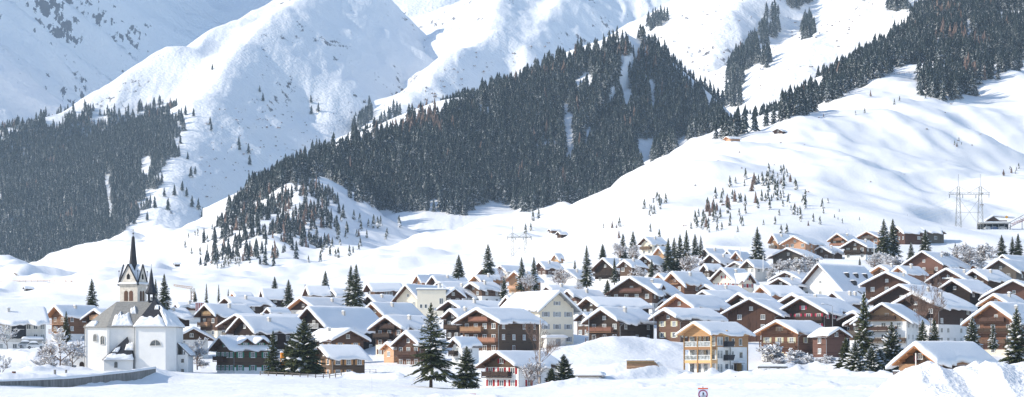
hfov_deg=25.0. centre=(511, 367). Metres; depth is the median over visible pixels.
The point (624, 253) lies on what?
fir tree
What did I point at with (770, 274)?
bare bush
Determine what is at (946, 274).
chalet
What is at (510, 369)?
window
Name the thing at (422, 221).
forest spur
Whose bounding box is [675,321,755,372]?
apartment house
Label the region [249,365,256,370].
window
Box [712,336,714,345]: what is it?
window
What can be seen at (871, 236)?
chalet
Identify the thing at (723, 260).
chalet
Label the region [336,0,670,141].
mountain
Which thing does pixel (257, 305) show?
chalet
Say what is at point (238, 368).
window
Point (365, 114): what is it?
spruce forest
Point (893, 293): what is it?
chalet
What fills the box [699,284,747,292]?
chalet
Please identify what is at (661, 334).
window
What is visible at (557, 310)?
tall house
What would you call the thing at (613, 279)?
fir tree
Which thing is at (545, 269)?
chalet
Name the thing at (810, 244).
lodge
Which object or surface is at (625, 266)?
chalet
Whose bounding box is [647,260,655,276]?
fir tree
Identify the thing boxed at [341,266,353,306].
fir tree
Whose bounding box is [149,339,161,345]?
lunette window
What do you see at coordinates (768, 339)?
window
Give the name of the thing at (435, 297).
house
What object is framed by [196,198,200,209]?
spruce tree
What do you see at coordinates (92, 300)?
fir tree
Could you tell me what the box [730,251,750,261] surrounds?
chalet
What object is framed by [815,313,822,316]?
window
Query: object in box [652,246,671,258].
chalet
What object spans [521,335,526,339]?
window
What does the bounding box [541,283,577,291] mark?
chalet
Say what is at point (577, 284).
bare bush
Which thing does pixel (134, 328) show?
church
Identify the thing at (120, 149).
spruce forest
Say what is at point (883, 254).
bare bush
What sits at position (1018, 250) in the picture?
fir tree
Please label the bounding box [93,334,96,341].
arched window
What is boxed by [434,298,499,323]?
chalet
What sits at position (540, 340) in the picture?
birch tree
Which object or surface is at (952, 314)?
apartment chalet
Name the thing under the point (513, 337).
window
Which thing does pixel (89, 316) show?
chalet
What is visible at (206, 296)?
fir tree
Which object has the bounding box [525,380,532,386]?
window
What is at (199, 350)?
bare tree
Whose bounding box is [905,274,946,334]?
birch tree
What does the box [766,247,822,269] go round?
house
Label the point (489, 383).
window
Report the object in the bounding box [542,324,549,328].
window
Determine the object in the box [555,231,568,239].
hay barn
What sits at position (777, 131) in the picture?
mountain hut
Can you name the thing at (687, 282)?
chalet
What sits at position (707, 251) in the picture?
chalet
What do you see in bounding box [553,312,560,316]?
window
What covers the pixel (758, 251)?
fir tree
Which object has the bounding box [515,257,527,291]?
fir tree
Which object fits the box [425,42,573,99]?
scrub
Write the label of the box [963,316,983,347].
fir tree
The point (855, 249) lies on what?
chalet
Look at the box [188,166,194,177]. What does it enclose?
spruce tree
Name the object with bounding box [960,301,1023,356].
chalet
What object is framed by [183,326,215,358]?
house
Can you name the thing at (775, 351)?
shrub
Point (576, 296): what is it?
chalet
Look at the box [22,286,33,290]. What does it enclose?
hay barn
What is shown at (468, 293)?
house
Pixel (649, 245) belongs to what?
house
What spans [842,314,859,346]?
chalet
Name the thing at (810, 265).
bare bush
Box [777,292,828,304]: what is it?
chalet
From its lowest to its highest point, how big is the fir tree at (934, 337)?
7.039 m
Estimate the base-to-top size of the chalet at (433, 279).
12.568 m
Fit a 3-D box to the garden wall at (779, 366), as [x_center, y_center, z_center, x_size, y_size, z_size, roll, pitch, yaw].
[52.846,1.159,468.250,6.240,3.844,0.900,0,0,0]
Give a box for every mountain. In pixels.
[0,0,433,260]
[0,0,459,126]
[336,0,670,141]
[606,0,922,114]
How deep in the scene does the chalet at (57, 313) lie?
641.94 m
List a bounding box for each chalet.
[47,304,97,341]
[80,308,107,325]
[168,306,193,326]
[171,300,199,323]
[193,303,255,337]
[208,335,277,373]
[215,313,283,334]
[218,295,275,313]
[225,315,311,357]
[262,307,290,313]
[269,313,298,316]
[298,305,378,349]
[307,327,370,356]
[363,282,401,295]
[363,294,393,304]
[366,302,422,317]
[367,314,440,357]
[390,330,438,364]
[411,274,430,284]
[425,275,467,284]
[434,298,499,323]
[440,306,470,339]
[442,286,466,300]
[451,307,547,355]
[463,280,501,301]
[468,273,508,286]
[473,350,564,387]
[476,267,504,275]
[506,270,544,294]
[534,260,563,277]
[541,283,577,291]
[564,288,605,316]
[574,312,591,334]
[577,296,653,313]
[581,306,656,339]
[590,257,647,284]
[604,276,682,314]
[616,258,648,280]
[638,255,664,276]
[648,307,727,341]
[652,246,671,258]
[653,273,668,279]
[655,294,730,321]
[657,299,666,305]
[663,271,712,293]
[696,290,735,300]
[698,247,724,258]
[698,253,734,266]
[699,263,721,278]
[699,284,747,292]
[724,249,738,255]
[725,292,776,305]
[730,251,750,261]
[753,285,804,300]
[753,319,822,359]
[766,276,806,289]
[767,233,789,249]
[767,270,806,280]
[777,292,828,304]
[779,296,860,326]
[814,245,844,258]
[827,233,856,245]
[827,291,867,308]
[836,310,864,344]
[838,239,876,259]
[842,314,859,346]
[849,302,932,350]
[856,231,884,244]
[858,271,930,299]
[866,284,946,306]
[869,263,897,275]
[891,263,928,281]
[891,291,977,340]
[901,250,970,284]
[925,268,974,286]
[938,278,992,308]
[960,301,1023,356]
[965,268,1011,287]
[970,264,986,269]
[976,291,1023,306]
[978,279,1023,300]
[983,258,1023,280]
[994,254,1023,261]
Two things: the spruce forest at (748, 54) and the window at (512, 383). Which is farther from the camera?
the spruce forest at (748, 54)
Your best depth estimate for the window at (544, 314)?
560.08 m
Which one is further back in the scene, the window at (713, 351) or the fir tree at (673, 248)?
the fir tree at (673, 248)
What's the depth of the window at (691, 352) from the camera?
474.06 m
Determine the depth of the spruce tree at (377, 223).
1838.13 m
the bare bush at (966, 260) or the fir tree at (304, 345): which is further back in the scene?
the bare bush at (966, 260)
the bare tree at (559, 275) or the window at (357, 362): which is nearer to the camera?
the window at (357, 362)
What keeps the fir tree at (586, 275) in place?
on the ground
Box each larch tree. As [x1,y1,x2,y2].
[749,179,753,190]
[752,173,756,184]
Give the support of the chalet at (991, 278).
on the ground
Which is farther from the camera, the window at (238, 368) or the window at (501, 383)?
the window at (238, 368)
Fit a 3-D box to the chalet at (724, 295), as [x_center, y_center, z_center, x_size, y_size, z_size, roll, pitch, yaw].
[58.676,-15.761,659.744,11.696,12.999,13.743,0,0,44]
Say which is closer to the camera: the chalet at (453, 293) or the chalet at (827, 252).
the chalet at (453, 293)
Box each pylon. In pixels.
[507,226,531,256]
[949,174,989,229]
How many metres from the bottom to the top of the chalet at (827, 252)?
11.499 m
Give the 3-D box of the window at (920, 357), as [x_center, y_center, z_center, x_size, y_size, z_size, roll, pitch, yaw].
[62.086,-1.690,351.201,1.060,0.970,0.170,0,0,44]
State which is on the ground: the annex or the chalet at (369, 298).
the chalet at (369, 298)
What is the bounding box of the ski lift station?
[977,215,1015,229]
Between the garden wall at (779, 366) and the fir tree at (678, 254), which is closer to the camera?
the garden wall at (779, 366)
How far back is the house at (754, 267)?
789.08 m
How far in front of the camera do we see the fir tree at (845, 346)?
439.63 m
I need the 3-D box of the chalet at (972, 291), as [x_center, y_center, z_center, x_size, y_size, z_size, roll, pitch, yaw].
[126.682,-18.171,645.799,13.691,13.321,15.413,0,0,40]
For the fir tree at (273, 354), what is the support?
on the ground
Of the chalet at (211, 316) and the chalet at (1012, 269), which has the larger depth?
the chalet at (1012, 269)
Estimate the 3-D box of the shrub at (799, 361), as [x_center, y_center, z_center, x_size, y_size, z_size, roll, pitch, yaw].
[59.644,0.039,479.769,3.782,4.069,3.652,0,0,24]
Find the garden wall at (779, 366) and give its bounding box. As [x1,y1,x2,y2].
[757,364,787,368]
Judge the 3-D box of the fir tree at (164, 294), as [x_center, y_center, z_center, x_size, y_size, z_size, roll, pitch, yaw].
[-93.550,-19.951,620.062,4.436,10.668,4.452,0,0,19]
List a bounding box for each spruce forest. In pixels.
[0,94,187,262]
[225,143,331,210]
[244,24,726,214]
[351,96,401,130]
[645,0,908,107]
[708,0,1023,138]
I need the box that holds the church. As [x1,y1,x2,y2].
[68,233,195,371]
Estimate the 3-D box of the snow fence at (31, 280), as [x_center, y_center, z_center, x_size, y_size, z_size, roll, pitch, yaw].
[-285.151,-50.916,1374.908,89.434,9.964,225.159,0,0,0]
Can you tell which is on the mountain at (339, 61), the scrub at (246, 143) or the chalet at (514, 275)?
the scrub at (246, 143)
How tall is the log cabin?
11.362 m
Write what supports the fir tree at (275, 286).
on the ground
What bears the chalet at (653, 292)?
on the ground
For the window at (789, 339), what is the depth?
514.46 m
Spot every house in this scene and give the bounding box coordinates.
[0,306,49,348]
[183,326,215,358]
[287,296,366,313]
[390,283,444,307]
[434,281,476,299]
[447,336,482,365]
[497,265,519,277]
[500,289,582,347]
[553,268,594,287]
[637,236,666,255]
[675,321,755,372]
[709,267,759,290]
[726,261,742,267]
[730,272,756,292]
[739,259,771,281]
[801,263,872,294]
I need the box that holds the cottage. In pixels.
[308,344,371,373]
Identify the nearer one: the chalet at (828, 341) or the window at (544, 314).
the chalet at (828, 341)
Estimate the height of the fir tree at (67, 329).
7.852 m
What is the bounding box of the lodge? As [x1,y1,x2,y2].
[779,235,825,253]
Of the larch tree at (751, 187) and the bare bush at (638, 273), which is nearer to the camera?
the bare bush at (638, 273)
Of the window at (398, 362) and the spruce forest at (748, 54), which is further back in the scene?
the spruce forest at (748, 54)
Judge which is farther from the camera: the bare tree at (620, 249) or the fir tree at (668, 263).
the bare tree at (620, 249)
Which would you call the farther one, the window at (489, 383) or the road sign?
the window at (489, 383)
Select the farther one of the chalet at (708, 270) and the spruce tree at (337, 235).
the spruce tree at (337, 235)
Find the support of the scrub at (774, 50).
on the mountain at (791, 54)
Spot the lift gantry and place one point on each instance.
(1018, 222)
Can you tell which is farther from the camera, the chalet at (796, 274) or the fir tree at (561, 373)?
the chalet at (796, 274)
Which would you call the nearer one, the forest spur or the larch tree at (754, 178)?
the larch tree at (754, 178)
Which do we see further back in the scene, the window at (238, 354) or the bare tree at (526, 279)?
the bare tree at (526, 279)
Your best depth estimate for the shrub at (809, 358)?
491.52 m
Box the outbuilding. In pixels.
[379,341,396,362]
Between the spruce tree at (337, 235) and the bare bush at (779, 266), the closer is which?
the bare bush at (779, 266)
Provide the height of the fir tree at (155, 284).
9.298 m
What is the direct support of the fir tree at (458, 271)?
on the ground
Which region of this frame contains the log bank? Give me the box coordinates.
[625,359,658,368]
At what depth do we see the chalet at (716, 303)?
602.67 m
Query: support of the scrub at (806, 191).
on the ground
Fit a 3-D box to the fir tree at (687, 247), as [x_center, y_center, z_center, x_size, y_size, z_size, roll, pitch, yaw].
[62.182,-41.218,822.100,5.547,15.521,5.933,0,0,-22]
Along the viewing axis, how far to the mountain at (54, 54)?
6090.01 m
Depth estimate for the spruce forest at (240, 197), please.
1931.95 m
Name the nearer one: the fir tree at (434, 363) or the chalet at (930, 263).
the fir tree at (434, 363)
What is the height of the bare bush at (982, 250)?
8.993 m
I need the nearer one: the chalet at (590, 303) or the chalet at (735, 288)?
the chalet at (590, 303)
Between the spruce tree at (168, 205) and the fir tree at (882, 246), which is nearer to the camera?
the fir tree at (882, 246)
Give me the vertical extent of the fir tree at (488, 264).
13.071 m
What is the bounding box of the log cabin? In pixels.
[885,341,997,370]
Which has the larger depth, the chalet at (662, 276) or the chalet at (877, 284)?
the chalet at (662, 276)
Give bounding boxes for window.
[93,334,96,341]
[100,336,104,344]
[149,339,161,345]
[236,352,243,357]
[236,365,243,370]
[249,352,256,357]
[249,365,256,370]
[262,352,268,357]
[334,360,341,364]
[344,360,352,364]
[355,360,363,364]
[395,330,401,334]
[397,359,403,363]
[405,359,411,364]
[481,323,487,328]
[481,345,488,350]
[486,367,494,371]
[486,380,494,386]
[490,323,496,328]
[497,367,505,371]
[497,380,505,386]
[501,334,505,339]
[508,367,516,373]
[508,380,516,386]
[511,334,516,339]
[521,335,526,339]
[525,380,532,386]
[542,312,549,316]
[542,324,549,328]
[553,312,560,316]
[553,324,560,328]
[564,312,571,316]
[564,324,571,329]
[659,321,665,326]
[659,332,665,337]
[671,321,676,326]
[671,332,676,337]
[689,336,694,341]
[689,350,694,354]
[689,363,694,372]
[703,363,707,371]
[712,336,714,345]
[712,350,714,359]
[763,337,770,342]
[775,337,783,342]
[787,337,795,342]
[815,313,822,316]
[917,353,922,359]
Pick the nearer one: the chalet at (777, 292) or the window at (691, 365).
the window at (691, 365)
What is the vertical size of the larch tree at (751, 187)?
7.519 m
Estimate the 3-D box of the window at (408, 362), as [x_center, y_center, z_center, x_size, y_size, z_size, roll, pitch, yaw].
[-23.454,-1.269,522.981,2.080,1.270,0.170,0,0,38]
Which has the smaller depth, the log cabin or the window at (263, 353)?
the log cabin
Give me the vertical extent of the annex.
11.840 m
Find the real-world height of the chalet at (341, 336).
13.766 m
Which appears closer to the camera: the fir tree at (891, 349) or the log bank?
the fir tree at (891, 349)
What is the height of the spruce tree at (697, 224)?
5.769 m
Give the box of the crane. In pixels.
[173,284,194,301]
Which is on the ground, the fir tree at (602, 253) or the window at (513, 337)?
the fir tree at (602, 253)
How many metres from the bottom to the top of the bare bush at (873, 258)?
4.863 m
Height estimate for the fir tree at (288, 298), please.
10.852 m
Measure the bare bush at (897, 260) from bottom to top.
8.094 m
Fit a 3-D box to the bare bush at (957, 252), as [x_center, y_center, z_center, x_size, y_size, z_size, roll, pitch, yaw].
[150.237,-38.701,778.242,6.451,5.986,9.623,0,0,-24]
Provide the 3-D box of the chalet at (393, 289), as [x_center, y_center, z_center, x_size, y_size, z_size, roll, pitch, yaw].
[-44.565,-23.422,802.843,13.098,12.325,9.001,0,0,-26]
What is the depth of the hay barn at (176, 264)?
1499.72 m
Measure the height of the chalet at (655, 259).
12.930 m
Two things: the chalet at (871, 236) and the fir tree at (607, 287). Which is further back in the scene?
the chalet at (871, 236)
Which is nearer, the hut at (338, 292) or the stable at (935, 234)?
the hut at (338, 292)
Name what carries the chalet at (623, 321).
on the ground
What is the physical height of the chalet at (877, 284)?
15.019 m
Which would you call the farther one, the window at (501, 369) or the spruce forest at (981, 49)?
the spruce forest at (981, 49)
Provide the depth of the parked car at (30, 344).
551.17 m
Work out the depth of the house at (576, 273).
820.71 m
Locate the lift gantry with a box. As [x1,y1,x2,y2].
[1007,215,1023,229]
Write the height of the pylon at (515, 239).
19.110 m
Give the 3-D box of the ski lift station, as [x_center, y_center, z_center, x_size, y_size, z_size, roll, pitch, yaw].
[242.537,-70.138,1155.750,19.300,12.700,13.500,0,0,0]
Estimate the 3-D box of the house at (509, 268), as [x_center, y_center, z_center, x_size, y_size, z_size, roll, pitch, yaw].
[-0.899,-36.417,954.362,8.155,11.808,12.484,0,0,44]
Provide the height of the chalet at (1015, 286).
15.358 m
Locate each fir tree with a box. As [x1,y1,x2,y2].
[61,312,72,342]
[85,279,98,306]
[154,279,158,299]
[158,274,171,309]
[204,284,207,302]
[263,331,283,373]
[272,277,278,288]
[279,318,327,374]
[279,334,294,373]
[281,280,294,306]
[321,271,329,285]
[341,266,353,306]
[345,264,365,306]
[404,303,462,387]
[450,346,480,388]
[452,255,464,279]
[480,244,495,274]
[499,278,508,298]
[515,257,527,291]
[528,258,539,290]
[544,368,558,382]
[554,354,575,379]
[579,245,593,287]
[598,244,606,260]
[602,280,610,296]
[610,258,617,284]
[617,234,629,258]
[628,232,638,258]
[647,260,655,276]
[662,238,675,271]
[670,237,678,271]
[673,235,684,270]
[679,230,691,270]
[690,234,699,256]
[698,237,703,256]
[749,227,767,260]
[833,337,850,368]
[839,340,866,371]
[850,292,881,366]
[863,346,885,371]
[874,219,893,255]
[876,349,892,372]
[877,322,903,371]
[887,219,902,257]
[906,242,914,259]
[916,320,929,340]
[918,230,931,251]
[928,318,941,340]
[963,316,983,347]
[987,324,998,351]
[995,235,1008,257]
[999,308,1023,363]
[1008,237,1015,254]
[1014,234,1023,255]
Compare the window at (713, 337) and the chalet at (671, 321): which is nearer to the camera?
the window at (713, 337)
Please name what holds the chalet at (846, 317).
on the ground
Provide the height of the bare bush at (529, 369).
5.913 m
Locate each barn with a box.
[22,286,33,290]
[173,262,180,266]
[258,288,285,306]
[301,285,331,296]
[547,228,561,234]
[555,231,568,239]
[720,297,789,341]
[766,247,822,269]
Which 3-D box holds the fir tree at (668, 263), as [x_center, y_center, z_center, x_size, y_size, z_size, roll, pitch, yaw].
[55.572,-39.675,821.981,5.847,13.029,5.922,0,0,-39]
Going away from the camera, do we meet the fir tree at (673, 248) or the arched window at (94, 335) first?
the arched window at (94, 335)
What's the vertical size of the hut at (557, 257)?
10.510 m
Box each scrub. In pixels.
[193,99,310,197]
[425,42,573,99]
[650,0,874,85]
[650,103,1007,225]
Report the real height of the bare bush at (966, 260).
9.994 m
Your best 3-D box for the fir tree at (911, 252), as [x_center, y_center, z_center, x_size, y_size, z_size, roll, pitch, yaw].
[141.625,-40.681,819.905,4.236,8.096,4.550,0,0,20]
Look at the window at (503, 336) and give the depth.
520.02 m
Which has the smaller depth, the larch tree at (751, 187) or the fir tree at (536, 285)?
the fir tree at (536, 285)
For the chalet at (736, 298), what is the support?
on the ground
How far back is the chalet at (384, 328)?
563.72 m
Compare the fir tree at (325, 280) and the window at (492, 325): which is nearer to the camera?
the window at (492, 325)
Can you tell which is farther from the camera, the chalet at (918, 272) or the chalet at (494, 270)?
the chalet at (494, 270)
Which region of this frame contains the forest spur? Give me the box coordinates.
[203,33,732,232]
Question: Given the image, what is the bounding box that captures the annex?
[499,295,511,306]
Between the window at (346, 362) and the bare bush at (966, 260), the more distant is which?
the bare bush at (966, 260)
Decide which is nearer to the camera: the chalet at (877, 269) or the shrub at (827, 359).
the shrub at (827, 359)
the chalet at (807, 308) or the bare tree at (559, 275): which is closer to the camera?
the chalet at (807, 308)
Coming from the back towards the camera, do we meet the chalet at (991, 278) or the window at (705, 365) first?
the chalet at (991, 278)
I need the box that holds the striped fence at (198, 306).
[195,303,203,310]
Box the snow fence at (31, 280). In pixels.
[2,280,71,282]
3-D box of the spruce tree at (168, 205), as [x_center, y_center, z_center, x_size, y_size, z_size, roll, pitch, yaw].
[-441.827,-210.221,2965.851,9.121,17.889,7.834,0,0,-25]
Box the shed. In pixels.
[229,291,253,296]
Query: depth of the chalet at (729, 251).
885.25 m
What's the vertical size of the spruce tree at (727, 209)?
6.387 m
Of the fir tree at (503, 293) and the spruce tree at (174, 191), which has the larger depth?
the spruce tree at (174, 191)
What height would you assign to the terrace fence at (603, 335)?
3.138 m
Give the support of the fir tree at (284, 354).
on the ground
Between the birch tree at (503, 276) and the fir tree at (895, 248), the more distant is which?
the fir tree at (895, 248)
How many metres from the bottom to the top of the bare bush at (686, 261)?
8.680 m
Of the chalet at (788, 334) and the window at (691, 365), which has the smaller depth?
the window at (691, 365)
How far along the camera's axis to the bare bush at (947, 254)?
769.25 m
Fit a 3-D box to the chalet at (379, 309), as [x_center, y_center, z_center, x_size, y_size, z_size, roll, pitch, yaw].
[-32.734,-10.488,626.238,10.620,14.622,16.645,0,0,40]
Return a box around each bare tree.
[0,325,19,348]
[0,354,11,371]
[31,326,86,365]
[61,339,86,366]
[186,337,209,369]
[517,271,536,290]
[548,266,573,284]
[612,243,624,257]
[627,245,640,258]
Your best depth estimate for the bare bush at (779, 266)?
777.44 m
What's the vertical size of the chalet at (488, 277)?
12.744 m
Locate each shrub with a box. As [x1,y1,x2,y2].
[755,342,786,362]
[771,356,789,363]
[785,348,808,361]
[791,358,806,364]
[799,354,814,361]
[820,354,837,363]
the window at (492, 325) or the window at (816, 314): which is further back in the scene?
the window at (816, 314)
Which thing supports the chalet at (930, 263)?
on the ground
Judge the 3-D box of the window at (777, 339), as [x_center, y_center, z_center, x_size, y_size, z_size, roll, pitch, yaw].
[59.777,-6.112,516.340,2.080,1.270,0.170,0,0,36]
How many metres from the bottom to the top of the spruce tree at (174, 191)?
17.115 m
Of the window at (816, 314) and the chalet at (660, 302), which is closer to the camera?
the window at (816, 314)
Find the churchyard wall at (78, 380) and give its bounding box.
[0,367,155,386]
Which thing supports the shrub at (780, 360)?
on the ground
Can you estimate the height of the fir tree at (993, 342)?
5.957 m
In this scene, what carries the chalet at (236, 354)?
on the ground
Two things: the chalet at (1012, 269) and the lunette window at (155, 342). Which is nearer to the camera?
the lunette window at (155, 342)
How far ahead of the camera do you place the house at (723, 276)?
741.55 m
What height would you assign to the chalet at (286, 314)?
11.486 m
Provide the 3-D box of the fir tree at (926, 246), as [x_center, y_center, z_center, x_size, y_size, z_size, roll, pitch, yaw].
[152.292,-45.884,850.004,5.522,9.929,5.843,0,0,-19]
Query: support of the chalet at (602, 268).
on the ground
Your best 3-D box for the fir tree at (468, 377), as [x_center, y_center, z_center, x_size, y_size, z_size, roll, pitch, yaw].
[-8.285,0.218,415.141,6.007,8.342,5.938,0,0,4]
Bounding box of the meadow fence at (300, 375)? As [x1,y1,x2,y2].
[260,371,341,377]
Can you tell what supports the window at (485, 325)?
in the chalet at (492, 329)
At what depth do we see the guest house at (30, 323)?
593.65 m
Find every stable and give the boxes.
[889,226,923,244]
[919,226,946,242]
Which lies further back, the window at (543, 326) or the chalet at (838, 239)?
the chalet at (838, 239)
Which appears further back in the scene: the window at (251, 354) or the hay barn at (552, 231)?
the hay barn at (552, 231)
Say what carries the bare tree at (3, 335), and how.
on the ground
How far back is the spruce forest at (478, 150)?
2212.03 m
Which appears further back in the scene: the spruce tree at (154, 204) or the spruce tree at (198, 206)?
the spruce tree at (198, 206)
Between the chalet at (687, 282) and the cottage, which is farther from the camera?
the chalet at (687, 282)
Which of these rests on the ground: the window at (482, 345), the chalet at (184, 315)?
the chalet at (184, 315)
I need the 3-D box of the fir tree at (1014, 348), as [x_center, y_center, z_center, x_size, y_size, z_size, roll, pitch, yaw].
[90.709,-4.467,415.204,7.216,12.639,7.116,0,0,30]
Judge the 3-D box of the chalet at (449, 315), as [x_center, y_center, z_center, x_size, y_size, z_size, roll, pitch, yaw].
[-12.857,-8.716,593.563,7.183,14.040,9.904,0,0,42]
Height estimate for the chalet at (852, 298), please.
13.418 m
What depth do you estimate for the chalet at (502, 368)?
431.55 m
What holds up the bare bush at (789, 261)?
on the ground
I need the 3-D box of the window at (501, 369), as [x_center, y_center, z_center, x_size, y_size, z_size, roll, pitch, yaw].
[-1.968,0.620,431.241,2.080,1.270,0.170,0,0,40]
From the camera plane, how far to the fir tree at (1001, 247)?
849.61 m
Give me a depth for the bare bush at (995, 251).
785.82 m
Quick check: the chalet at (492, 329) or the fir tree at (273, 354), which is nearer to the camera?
the fir tree at (273, 354)
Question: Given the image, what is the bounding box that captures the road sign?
[698,385,707,396]
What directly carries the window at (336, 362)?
in the cottage
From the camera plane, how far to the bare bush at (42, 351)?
490.93 m
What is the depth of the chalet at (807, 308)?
561.36 m
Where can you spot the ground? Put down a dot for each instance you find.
(904, 160)
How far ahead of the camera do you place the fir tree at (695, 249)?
827.59 m
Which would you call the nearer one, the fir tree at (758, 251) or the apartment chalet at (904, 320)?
the apartment chalet at (904, 320)
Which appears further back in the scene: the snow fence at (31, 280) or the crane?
the snow fence at (31, 280)
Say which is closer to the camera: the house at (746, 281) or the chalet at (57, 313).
the chalet at (57, 313)
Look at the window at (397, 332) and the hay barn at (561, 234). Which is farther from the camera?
the hay barn at (561, 234)
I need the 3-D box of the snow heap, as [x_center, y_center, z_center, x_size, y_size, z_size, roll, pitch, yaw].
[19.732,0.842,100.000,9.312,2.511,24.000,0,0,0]
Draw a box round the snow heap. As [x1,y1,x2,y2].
[870,360,1023,396]
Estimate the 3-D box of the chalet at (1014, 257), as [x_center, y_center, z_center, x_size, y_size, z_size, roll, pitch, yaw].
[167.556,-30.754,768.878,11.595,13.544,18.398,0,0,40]
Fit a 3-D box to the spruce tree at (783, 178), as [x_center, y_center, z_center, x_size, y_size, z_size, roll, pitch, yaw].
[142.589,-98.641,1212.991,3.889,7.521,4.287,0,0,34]
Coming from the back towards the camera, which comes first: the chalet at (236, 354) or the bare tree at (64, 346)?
the chalet at (236, 354)
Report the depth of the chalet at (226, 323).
583.18 m
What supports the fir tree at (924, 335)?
on the ground
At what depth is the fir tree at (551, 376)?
414.71 m
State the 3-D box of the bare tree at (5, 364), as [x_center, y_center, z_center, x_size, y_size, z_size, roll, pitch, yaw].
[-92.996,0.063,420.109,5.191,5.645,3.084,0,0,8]
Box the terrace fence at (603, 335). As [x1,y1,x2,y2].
[585,332,618,341]
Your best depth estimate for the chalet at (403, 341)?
522.82 m
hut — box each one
[329,288,347,297]
[550,253,564,263]
[722,136,741,142]
[772,128,787,134]
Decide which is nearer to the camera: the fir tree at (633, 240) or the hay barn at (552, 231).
the fir tree at (633, 240)
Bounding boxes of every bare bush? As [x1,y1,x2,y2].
[35,341,58,366]
[521,358,545,385]
[573,282,583,288]
[629,265,646,275]
[651,265,668,277]
[678,252,704,271]
[766,267,778,279]
[770,259,791,272]
[778,258,793,270]
[790,257,808,273]
[801,254,819,270]
[864,251,889,270]
[866,253,884,266]
[880,256,894,264]
[888,255,902,264]
[940,250,950,256]
[949,244,968,259]
[951,242,976,265]
[959,246,982,261]
[973,242,992,267]
[986,246,1000,258]
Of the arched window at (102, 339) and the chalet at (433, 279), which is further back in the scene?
the chalet at (433, 279)
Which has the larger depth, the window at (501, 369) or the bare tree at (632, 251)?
the bare tree at (632, 251)
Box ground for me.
[0,10,1023,396]
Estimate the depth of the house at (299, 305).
702.83 m
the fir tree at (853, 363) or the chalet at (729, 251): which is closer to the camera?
the fir tree at (853, 363)
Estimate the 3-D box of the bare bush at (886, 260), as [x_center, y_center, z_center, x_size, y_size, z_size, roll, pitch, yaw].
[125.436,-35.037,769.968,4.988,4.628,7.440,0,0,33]
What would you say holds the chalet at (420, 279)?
on the ground
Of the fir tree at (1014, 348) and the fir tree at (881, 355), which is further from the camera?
the fir tree at (881, 355)
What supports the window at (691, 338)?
in the apartment house at (721, 346)
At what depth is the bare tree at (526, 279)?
741.33 m
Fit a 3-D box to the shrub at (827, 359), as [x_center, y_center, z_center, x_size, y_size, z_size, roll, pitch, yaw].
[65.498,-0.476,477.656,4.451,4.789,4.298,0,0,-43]
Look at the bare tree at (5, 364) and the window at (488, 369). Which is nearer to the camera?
the bare tree at (5, 364)
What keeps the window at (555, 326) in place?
in the tall house at (557, 310)
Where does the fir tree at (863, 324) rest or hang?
on the ground
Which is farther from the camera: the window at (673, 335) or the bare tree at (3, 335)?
the bare tree at (3, 335)
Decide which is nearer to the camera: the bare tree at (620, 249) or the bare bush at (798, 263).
the bare bush at (798, 263)
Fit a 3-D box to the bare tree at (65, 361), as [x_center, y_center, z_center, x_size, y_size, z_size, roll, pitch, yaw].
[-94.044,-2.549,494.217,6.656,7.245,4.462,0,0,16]
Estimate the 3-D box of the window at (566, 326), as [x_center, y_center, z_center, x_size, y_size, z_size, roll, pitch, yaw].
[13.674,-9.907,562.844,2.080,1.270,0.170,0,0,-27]
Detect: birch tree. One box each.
[497,265,511,284]
[523,319,562,383]
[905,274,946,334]
[909,285,936,323]
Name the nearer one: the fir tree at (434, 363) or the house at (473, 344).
the fir tree at (434, 363)
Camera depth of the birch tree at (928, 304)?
508.63 m
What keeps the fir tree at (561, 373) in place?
on the ground
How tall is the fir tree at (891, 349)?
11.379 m
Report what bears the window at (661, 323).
in the chalet at (671, 321)
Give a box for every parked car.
[18,340,32,347]
[26,341,43,348]
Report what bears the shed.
on the ground
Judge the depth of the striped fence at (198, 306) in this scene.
672.11 m
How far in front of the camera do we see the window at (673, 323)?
541.79 m
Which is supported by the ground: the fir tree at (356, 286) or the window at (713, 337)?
the fir tree at (356, 286)
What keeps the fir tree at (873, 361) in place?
on the ground
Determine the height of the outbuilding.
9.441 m
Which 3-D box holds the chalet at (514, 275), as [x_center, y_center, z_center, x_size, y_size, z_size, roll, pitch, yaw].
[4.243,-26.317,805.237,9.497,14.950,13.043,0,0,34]
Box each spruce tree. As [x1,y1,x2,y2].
[152,196,156,207]
[165,198,170,209]
[172,185,177,195]
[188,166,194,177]
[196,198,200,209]
[335,228,339,238]
[376,216,380,227]
[695,217,699,227]
[725,201,729,213]
[781,174,786,185]
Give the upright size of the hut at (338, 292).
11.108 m
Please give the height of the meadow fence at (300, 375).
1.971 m
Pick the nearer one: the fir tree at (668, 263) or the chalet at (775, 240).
the fir tree at (668, 263)
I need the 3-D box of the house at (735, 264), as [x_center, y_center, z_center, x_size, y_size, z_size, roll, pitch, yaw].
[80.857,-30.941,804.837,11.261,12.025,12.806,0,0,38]
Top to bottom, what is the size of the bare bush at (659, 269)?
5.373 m
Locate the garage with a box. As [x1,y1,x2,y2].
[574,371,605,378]
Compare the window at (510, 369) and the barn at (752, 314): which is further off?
the barn at (752, 314)

